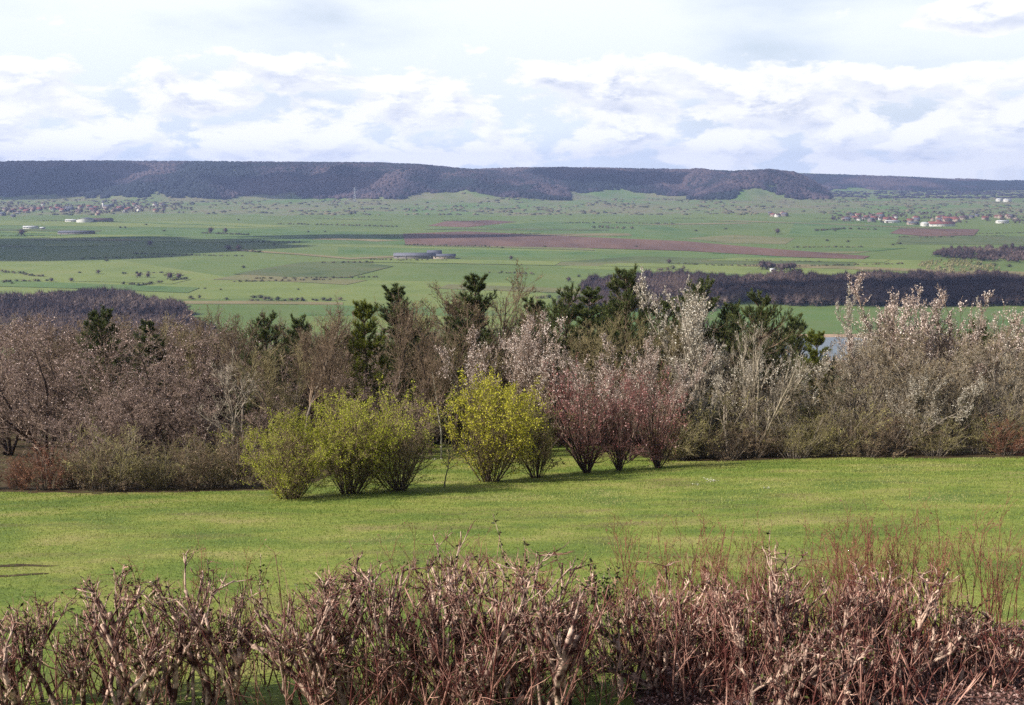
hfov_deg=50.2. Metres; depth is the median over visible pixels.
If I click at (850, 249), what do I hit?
field
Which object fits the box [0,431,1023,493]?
woodland floor
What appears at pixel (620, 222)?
hedgerow
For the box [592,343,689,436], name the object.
plum tree
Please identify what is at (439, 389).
birch tree
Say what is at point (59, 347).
bare tree
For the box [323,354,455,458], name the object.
plum tree
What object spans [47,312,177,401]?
budding tree
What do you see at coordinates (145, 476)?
undergrowth shrub
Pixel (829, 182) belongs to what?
ridge wood
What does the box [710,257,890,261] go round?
field
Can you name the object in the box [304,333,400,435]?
plum tree
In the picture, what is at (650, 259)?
field
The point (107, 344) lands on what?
bare tree
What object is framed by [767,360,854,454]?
budding tree
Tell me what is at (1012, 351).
blossoming tree
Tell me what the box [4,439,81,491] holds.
undergrowth shrub
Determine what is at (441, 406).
plum tree
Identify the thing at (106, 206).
church
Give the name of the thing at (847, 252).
field
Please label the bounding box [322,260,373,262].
hedgerow
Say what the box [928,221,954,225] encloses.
red roofed hall
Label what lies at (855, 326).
budding tree
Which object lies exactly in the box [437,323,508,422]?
budding tree
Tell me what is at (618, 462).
red leaved shrub
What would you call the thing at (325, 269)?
field
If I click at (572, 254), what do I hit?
field
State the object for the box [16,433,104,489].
undergrowth shrub
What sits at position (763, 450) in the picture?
undergrowth shrub
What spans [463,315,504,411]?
bare tree
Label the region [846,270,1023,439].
blossoming tree
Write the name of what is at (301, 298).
hedgerow
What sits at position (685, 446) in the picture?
undergrowth shrub
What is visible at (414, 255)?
grey farm barn
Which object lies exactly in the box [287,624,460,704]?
hedge shrub
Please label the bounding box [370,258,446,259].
hedgerow
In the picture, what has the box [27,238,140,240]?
field
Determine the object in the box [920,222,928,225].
white hall
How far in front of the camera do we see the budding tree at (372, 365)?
63.48 m
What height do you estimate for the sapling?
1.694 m
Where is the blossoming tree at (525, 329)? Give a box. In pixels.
[505,310,614,456]
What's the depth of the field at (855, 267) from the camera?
1253.60 m
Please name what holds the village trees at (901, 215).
on the ground at (194, 257)
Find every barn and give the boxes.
[58,231,94,233]
[393,252,434,258]
[433,254,455,258]
[884,220,899,222]
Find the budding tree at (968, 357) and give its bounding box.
[899,338,995,452]
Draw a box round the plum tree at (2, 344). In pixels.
[0,321,66,435]
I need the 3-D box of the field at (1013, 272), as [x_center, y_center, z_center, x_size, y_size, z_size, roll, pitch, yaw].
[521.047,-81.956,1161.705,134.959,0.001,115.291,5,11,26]
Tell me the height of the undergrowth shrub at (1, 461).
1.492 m
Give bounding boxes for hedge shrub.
[0,584,116,704]
[37,562,221,704]
[101,542,304,704]
[203,539,493,704]
[285,520,552,704]
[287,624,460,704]
[347,531,648,704]
[381,615,552,704]
[529,588,656,704]
[571,559,818,703]
[646,557,813,699]
[672,537,924,704]
[705,617,866,704]
[782,558,970,694]
[793,629,996,704]
[874,586,1023,693]
[935,608,1023,692]
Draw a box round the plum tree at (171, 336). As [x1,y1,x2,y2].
[37,307,238,439]
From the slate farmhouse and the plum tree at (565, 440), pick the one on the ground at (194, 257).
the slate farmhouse
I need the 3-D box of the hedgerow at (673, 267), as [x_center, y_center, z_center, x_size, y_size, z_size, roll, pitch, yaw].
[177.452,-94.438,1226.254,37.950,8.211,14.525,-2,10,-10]
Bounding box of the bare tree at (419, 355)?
[390,330,432,428]
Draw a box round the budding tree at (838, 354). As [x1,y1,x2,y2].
[739,324,847,430]
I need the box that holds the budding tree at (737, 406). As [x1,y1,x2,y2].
[708,339,768,436]
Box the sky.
[0,0,1023,179]
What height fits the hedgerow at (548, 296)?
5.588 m
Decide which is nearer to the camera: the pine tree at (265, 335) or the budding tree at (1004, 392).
the budding tree at (1004, 392)
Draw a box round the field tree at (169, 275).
[164,272,174,279]
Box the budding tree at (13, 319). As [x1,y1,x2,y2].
[0,312,19,354]
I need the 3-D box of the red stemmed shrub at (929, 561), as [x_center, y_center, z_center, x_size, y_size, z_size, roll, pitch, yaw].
[4.720,2.533,12.641,1.597,1.870,1.668,9,13,42]
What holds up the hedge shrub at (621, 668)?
on the lawn at (174, 565)
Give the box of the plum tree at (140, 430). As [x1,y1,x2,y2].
[69,374,169,474]
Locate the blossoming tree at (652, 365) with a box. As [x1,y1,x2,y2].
[588,332,707,460]
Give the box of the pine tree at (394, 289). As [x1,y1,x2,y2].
[371,282,443,446]
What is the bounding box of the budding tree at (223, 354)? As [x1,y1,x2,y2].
[164,319,252,429]
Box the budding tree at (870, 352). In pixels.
[837,336,926,452]
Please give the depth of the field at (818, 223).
2293.97 m
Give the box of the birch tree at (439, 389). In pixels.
[408,352,450,455]
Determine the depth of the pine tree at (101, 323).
52.28 m
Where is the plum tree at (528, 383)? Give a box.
[460,331,590,439]
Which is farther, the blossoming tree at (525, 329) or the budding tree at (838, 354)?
the budding tree at (838, 354)
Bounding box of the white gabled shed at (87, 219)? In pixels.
[76,217,93,221]
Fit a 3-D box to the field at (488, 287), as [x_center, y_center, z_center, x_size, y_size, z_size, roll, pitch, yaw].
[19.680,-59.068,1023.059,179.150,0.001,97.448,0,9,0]
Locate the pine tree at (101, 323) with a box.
[54,304,167,435]
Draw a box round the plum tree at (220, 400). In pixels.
[135,326,254,447]
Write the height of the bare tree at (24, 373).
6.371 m
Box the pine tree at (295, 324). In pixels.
[253,313,328,434]
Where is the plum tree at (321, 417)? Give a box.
[268,324,446,447]
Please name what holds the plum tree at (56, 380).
on the woodland floor
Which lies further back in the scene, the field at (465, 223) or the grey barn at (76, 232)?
the field at (465, 223)
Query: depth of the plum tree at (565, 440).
58.03 m
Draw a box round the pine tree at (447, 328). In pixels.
[438,299,504,408]
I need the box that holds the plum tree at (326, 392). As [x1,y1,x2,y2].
[229,325,393,437]
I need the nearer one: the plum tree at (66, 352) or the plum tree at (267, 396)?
the plum tree at (267, 396)
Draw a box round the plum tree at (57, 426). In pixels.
[2,362,151,474]
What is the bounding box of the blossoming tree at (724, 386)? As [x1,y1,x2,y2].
[709,344,832,451]
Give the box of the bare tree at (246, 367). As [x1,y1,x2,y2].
[227,350,279,428]
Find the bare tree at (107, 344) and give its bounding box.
[74,310,137,399]
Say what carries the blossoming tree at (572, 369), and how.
on the lawn at (174, 565)
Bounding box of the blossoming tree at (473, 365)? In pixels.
[434,310,550,440]
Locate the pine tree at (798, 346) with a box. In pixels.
[744,311,829,438]
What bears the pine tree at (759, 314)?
on the woodland floor
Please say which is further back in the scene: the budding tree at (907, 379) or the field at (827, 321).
the field at (827, 321)
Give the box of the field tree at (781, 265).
[776,261,787,270]
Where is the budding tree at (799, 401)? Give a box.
[766,373,829,447]
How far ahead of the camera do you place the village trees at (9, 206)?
3128.49 m
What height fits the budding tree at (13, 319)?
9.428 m
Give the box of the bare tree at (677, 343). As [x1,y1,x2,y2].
[625,315,712,429]
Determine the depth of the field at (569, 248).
1579.35 m
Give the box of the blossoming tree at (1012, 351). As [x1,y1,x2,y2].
[971,297,1023,443]
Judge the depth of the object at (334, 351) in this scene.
60.37 m
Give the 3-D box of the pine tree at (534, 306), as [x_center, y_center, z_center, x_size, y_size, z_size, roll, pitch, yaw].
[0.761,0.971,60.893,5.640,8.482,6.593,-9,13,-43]
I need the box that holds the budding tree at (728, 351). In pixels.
[673,319,790,429]
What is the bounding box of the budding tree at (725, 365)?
[691,321,784,440]
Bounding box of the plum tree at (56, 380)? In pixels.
[6,312,173,457]
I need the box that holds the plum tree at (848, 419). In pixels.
[825,393,887,436]
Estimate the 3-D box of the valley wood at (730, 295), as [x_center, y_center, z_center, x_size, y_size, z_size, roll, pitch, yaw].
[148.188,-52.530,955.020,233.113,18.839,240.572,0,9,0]
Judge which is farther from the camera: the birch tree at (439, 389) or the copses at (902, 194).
the copses at (902, 194)
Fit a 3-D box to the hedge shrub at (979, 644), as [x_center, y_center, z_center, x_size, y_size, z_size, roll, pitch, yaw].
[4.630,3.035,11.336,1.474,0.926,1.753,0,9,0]
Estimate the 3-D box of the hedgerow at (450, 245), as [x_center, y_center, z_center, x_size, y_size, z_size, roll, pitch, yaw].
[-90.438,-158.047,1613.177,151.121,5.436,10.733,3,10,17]
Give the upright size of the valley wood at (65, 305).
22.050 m
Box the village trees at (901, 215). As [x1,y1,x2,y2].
[830,210,1023,223]
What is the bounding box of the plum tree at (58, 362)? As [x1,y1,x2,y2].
[11,315,90,434]
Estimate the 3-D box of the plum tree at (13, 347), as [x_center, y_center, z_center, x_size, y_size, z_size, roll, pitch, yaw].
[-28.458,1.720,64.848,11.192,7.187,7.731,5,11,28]
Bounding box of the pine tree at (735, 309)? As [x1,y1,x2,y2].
[686,298,786,438]
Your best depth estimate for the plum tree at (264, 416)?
45.46 m
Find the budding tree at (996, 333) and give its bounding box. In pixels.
[890,313,1023,426]
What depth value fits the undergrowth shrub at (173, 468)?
35.64 m
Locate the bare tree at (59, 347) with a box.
[1,310,82,442]
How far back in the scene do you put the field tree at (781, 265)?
1202.81 m
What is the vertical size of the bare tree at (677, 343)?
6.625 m
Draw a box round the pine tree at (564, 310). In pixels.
[526,281,623,446]
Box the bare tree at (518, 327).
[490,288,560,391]
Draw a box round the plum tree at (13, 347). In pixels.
[0,320,94,440]
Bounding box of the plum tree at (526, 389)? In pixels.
[443,324,565,439]
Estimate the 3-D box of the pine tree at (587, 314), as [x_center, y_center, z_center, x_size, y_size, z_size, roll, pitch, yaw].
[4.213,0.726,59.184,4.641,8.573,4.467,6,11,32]
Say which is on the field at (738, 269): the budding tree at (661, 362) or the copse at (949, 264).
the copse at (949, 264)
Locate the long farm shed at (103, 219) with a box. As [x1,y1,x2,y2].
[93,218,113,221]
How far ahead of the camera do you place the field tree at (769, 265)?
1227.45 m
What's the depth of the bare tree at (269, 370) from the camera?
45.85 m
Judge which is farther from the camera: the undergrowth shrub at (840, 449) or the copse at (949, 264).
the copse at (949, 264)
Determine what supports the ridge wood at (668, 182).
on the ground at (194, 257)
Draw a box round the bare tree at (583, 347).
[560,310,634,451]
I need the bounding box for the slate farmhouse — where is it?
[427,250,441,253]
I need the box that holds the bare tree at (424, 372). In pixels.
[392,296,492,454]
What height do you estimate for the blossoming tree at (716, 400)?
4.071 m
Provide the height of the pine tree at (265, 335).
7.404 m
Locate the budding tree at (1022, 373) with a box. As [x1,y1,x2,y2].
[970,340,1023,423]
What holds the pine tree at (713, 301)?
on the woodland floor
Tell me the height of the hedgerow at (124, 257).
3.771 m
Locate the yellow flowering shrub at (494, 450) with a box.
[417,364,548,482]
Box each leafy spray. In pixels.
[259,553,271,669]
[492,512,533,661]
[584,558,623,666]
[760,532,770,662]
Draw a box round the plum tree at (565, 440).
[478,331,628,444]
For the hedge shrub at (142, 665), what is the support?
on the lawn at (174, 565)
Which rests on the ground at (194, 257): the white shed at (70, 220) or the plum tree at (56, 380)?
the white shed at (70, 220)
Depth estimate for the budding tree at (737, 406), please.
61.74 m
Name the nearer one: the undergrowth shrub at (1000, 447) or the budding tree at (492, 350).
the undergrowth shrub at (1000, 447)
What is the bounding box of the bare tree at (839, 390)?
[829,373,848,406]
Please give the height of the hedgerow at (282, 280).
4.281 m
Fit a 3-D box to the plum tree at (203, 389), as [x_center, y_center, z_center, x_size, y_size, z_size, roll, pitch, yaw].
[-17.470,2.151,60.435,10.719,7.817,7.765,2,10,13]
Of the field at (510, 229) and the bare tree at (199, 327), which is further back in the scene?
the field at (510, 229)
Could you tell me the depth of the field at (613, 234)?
1899.45 m
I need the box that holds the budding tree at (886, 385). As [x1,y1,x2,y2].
[837,340,925,437]
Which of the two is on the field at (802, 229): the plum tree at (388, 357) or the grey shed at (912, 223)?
the grey shed at (912, 223)
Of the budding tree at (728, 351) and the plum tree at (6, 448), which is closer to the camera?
the plum tree at (6, 448)
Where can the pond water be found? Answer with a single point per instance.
(828, 340)
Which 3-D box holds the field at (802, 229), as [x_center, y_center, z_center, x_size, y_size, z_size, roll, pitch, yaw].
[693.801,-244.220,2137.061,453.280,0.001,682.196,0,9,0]
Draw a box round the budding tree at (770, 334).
[703,323,790,363]
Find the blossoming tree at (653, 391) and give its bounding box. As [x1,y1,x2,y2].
[601,343,713,456]
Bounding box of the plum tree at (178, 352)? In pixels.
[51,318,239,466]
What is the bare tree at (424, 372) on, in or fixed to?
on the lawn at (174, 565)
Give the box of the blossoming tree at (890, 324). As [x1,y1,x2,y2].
[827,285,942,445]
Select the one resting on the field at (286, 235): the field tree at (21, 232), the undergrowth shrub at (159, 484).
the field tree at (21, 232)
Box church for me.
[102,200,110,208]
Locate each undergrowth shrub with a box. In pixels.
[0,450,15,484]
[0,458,42,489]
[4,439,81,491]
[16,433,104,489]
[45,430,162,490]
[55,445,139,486]
[62,417,160,490]
[117,438,201,489]
[123,460,169,486]
[136,427,236,490]
[145,452,211,485]
[176,427,248,488]
[184,416,291,488]
[403,415,444,443]
[433,427,450,441]
[435,404,501,444]
[637,398,716,460]
[653,388,775,458]
[660,420,701,458]
[702,422,758,460]
[713,412,788,457]
[742,399,833,458]
[754,427,804,457]
[791,381,893,455]
[801,428,847,456]
[835,402,942,458]
[836,420,892,457]
[897,408,976,456]
[902,436,934,454]
[932,432,966,454]
[939,394,1023,454]
[974,412,1023,455]
[980,409,1023,453]
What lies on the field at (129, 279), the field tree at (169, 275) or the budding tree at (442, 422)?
the field tree at (169, 275)
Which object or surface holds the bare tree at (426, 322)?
on the woodland floor
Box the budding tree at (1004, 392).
[929,329,1023,451]
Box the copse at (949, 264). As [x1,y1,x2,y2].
[917,257,999,273]
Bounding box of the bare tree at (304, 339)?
[271,310,383,438]
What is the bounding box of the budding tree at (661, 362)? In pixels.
[620,330,696,403]
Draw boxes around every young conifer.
[337,298,394,439]
[785,328,845,449]
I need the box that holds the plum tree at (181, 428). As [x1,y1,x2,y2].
[135,362,235,467]
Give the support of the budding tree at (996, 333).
on the woodland floor
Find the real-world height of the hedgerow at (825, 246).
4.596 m
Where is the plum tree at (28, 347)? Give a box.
[0,313,76,418]
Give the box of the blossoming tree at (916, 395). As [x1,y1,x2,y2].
[879,363,986,454]
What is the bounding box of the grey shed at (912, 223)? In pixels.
[906,222,918,224]
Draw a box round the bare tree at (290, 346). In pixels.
[258,307,326,388]
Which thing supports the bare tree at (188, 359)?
on the woodland floor
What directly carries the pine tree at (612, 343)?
on the woodland floor
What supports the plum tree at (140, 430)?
on the woodland floor
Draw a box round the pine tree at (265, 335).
[222,309,324,442]
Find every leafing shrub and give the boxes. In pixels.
[209,401,346,500]
[301,387,414,495]
[320,375,461,492]
[497,390,579,477]
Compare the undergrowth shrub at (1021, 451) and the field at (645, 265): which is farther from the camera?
the field at (645, 265)
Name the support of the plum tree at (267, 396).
on the woodland floor
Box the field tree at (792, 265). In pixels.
[787,261,795,269]
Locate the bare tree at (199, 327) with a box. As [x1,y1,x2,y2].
[168,304,226,412]
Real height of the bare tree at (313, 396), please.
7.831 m
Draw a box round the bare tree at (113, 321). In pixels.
[82,304,139,370]
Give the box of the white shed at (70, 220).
[65,219,75,221]
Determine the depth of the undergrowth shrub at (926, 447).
44.51 m
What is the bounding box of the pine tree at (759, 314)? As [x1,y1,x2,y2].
[701,287,803,444]
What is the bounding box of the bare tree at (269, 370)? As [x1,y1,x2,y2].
[227,340,315,451]
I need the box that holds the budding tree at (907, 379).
[842,330,968,433]
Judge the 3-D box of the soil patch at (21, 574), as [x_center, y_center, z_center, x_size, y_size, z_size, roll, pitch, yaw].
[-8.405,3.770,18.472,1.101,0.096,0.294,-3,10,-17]
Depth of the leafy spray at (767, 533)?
12.16 m
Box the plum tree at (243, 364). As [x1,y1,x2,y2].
[201,332,270,438]
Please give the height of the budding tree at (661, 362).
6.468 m
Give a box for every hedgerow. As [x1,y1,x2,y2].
[0,269,44,276]
[3,279,48,281]
[80,256,172,258]
[120,277,189,285]
[135,252,243,255]
[202,232,249,234]
[232,278,331,281]
[236,240,299,241]
[249,295,342,300]
[254,275,377,278]
[277,222,397,226]
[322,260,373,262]
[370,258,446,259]
[404,243,498,246]
[489,271,533,273]
[529,294,560,299]
[562,221,673,223]
[592,225,632,228]
[657,265,685,269]
[677,262,756,265]
[785,246,862,247]
[798,262,902,266]
[815,227,877,230]
[898,235,953,236]
[949,232,1023,233]
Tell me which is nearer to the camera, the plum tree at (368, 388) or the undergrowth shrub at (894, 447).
the undergrowth shrub at (894, 447)
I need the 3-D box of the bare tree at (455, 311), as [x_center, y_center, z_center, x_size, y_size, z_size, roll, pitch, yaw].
[-1.613,0.207,54.781,5.234,10.075,6.327,-4,10,-25]
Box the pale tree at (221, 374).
[189,346,264,480]
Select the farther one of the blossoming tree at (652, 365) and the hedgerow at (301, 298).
the hedgerow at (301, 298)
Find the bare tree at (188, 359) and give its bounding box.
[158,312,230,447]
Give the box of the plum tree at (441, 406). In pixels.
[395,337,455,423]
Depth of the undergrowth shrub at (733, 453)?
44.56 m
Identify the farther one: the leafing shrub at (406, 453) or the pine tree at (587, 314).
the pine tree at (587, 314)
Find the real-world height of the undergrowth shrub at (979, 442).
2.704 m
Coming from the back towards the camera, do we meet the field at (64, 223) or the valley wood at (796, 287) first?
the field at (64, 223)
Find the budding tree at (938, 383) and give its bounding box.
[895,318,1013,437]
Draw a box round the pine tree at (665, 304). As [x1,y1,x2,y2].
[620,296,694,428]
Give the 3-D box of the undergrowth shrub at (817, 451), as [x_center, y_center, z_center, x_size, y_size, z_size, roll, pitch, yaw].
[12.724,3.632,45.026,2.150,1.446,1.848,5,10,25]
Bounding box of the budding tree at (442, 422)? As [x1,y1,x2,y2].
[394,325,470,444]
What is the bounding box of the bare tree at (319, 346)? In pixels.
[302,319,360,435]
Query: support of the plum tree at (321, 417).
on the woodland floor
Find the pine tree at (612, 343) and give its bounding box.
[564,303,636,433]
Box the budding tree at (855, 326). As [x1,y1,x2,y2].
[839,317,940,415]
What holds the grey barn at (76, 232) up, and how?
on the field at (47, 232)
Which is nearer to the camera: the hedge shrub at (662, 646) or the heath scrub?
the hedge shrub at (662, 646)
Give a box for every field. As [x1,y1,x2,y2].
[0,220,289,227]
[0,225,407,244]
[0,229,100,231]
[0,245,26,246]
[0,260,555,331]
[0,280,198,292]
[2,231,101,234]
[25,235,167,237]
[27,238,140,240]
[43,243,128,246]
[51,237,237,242]
[54,220,249,226]
[82,277,189,283]
[183,301,342,304]
[217,275,365,284]
[222,274,332,278]
[231,249,393,258]
[235,261,391,276]
[255,244,675,253]
[298,305,513,315]
[316,238,396,240]
[338,247,843,258]
[369,258,560,264]
[374,234,402,235]
[403,231,868,258]
[412,245,593,249]
[423,228,608,230]
[428,220,512,226]
[440,284,581,293]
[480,221,713,238]
[503,262,615,265]
[533,233,630,235]
[557,308,1023,333]
[559,260,989,274]
[564,256,854,265]
[599,264,671,266]
[644,223,752,224]
[689,235,794,243]
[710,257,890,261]
[713,248,900,252]
[719,220,934,227]
[741,263,948,272]
[788,220,931,237]
[823,251,868,252]
[891,228,978,235]
[895,236,1023,244]
[952,270,1023,275]
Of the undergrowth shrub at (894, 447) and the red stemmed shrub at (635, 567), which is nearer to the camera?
the red stemmed shrub at (635, 567)
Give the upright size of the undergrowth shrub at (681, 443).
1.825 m
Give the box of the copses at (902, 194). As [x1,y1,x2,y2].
[830,190,1023,198]
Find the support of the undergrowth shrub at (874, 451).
on the woodland floor
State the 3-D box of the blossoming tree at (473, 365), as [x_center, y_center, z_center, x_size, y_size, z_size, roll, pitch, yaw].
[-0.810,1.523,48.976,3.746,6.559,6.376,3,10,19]
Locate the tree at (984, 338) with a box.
[924,316,1020,442]
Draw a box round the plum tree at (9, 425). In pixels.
[0,315,98,465]
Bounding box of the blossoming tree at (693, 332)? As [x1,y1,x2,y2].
[633,266,723,448]
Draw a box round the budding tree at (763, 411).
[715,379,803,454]
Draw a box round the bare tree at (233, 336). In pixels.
[187,305,269,434]
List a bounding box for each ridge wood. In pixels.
[0,160,572,200]
[289,161,821,195]
[686,169,830,199]
[800,173,1023,190]
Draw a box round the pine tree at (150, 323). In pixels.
[130,318,174,446]
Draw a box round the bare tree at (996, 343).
[960,331,1016,426]
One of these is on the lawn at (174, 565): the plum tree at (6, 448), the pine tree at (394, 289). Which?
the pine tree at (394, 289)
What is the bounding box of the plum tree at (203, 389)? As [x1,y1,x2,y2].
[82,319,270,444]
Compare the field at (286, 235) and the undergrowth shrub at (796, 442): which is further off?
the field at (286, 235)
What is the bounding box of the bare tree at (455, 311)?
[423,258,542,431]
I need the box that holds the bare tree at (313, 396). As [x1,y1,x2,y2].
[282,293,364,450]
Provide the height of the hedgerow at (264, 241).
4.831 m
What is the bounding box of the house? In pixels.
[959,215,967,219]
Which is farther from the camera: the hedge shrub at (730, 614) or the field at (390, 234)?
the field at (390, 234)
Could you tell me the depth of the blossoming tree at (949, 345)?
52.02 m
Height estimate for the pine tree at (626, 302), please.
9.518 m
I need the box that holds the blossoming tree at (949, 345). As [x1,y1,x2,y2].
[894,282,1023,441]
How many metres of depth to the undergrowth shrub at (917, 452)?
45.59 m
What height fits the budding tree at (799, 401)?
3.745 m
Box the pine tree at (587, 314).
[552,286,626,441]
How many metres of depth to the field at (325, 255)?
1412.40 m
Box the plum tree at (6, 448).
[0,318,115,454]
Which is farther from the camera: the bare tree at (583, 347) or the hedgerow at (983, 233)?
the hedgerow at (983, 233)
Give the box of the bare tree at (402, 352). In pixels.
[373,283,439,437]
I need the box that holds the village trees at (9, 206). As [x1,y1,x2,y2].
[0,201,193,212]
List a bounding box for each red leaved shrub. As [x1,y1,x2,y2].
[542,352,632,472]
[581,358,653,470]
[625,361,692,467]
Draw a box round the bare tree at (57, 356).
[39,322,105,446]
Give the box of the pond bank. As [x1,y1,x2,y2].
[761,334,892,366]
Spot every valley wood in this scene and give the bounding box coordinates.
[0,284,220,343]
[555,273,785,313]
[578,265,1023,306]
[931,243,1023,261]
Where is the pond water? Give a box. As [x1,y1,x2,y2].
[768,337,882,359]
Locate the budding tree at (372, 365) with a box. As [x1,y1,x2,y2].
[334,335,434,413]
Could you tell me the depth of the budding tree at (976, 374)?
60.42 m
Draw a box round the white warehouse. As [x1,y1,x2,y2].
[995,220,1008,222]
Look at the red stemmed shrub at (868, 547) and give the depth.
12.41 m
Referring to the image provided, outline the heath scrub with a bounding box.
[0,188,1023,214]
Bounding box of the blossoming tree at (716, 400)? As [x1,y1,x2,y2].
[674,365,721,455]
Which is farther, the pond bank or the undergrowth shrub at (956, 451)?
the pond bank
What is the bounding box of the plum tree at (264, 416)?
[202,353,307,459]
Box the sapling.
[436,439,463,486]
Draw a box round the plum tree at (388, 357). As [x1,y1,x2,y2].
[346,323,444,432]
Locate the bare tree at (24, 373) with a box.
[1,344,43,442]
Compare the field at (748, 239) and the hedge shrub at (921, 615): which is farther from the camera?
the field at (748, 239)
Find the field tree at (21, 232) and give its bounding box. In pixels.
[17,228,27,235]
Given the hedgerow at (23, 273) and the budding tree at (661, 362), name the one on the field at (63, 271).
the hedgerow at (23, 273)
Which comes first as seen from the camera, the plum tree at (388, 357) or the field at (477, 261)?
the plum tree at (388, 357)
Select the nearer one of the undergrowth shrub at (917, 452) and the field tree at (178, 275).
the undergrowth shrub at (917, 452)
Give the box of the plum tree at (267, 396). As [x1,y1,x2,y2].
[205,337,389,446]
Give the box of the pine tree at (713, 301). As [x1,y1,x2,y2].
[656,274,759,438]
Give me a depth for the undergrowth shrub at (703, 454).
45.07 m
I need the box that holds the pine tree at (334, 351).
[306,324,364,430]
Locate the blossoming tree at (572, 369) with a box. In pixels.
[514,333,648,457]
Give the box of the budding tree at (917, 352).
[816,319,947,451]
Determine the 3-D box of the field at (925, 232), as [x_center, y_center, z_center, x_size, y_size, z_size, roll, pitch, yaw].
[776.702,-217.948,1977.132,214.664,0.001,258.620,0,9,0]
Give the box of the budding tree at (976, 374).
[915,329,1023,432]
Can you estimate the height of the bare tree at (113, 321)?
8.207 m
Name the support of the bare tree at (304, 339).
on the woodland floor
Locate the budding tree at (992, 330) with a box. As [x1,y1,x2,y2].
[989,325,1023,427]
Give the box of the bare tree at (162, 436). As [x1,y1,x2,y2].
[133,323,210,444]
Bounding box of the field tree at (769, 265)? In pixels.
[765,261,775,269]
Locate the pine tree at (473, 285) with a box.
[418,272,504,449]
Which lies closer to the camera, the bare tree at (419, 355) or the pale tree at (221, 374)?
the pale tree at (221, 374)
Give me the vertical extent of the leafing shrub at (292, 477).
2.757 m
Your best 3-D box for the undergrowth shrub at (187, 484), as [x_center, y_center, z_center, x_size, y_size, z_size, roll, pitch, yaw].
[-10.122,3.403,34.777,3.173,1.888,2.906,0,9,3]
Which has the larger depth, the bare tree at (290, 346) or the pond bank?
the pond bank
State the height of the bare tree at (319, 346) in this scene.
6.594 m
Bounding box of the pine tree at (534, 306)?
[494,294,566,432]
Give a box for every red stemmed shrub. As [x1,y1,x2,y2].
[127,527,269,659]
[378,521,495,657]
[600,513,728,658]
[669,509,836,654]
[746,533,835,651]
[792,494,921,654]
[828,488,994,652]
[929,505,1023,638]
[958,490,1023,648]
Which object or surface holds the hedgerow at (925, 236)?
on the ground at (194, 257)
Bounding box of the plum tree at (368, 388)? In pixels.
[324,369,397,443]
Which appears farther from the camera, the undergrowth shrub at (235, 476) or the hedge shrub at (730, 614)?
the undergrowth shrub at (235, 476)
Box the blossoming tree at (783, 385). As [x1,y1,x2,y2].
[729,312,814,456]
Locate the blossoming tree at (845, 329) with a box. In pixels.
[833,283,895,445]
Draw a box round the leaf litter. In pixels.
[636,619,1023,704]
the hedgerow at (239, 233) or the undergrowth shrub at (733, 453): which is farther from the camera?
the hedgerow at (239, 233)
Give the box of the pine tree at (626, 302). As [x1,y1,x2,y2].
[565,263,694,444]
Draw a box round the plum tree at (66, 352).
[33,329,156,436]
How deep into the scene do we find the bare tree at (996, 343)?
62.30 m
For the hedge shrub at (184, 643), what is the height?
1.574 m
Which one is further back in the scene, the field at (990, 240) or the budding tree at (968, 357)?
the field at (990, 240)
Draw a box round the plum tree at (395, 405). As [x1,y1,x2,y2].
[309,326,447,442]
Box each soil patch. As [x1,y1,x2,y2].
[0,564,57,566]
[0,573,48,576]
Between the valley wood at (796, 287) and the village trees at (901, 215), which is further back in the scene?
the village trees at (901, 215)
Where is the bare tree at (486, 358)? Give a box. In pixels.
[441,339,513,453]
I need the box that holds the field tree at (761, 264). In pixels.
[755,260,765,268]
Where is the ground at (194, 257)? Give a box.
[0,167,1023,437]
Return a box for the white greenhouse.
[23,226,38,228]
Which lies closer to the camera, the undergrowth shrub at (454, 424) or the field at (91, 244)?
the undergrowth shrub at (454, 424)
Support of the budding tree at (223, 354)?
on the woodland floor
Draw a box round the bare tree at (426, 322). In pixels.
[374,295,441,438]
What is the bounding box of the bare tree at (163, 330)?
[150,315,178,349]
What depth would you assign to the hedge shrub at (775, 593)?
10.81 m
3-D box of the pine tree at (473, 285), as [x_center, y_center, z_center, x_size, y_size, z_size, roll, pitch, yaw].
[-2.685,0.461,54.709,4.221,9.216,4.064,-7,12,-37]
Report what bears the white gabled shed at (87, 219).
on the ground at (194, 257)
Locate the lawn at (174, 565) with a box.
[0,441,1023,704]
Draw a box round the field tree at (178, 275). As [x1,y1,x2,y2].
[173,272,183,278]

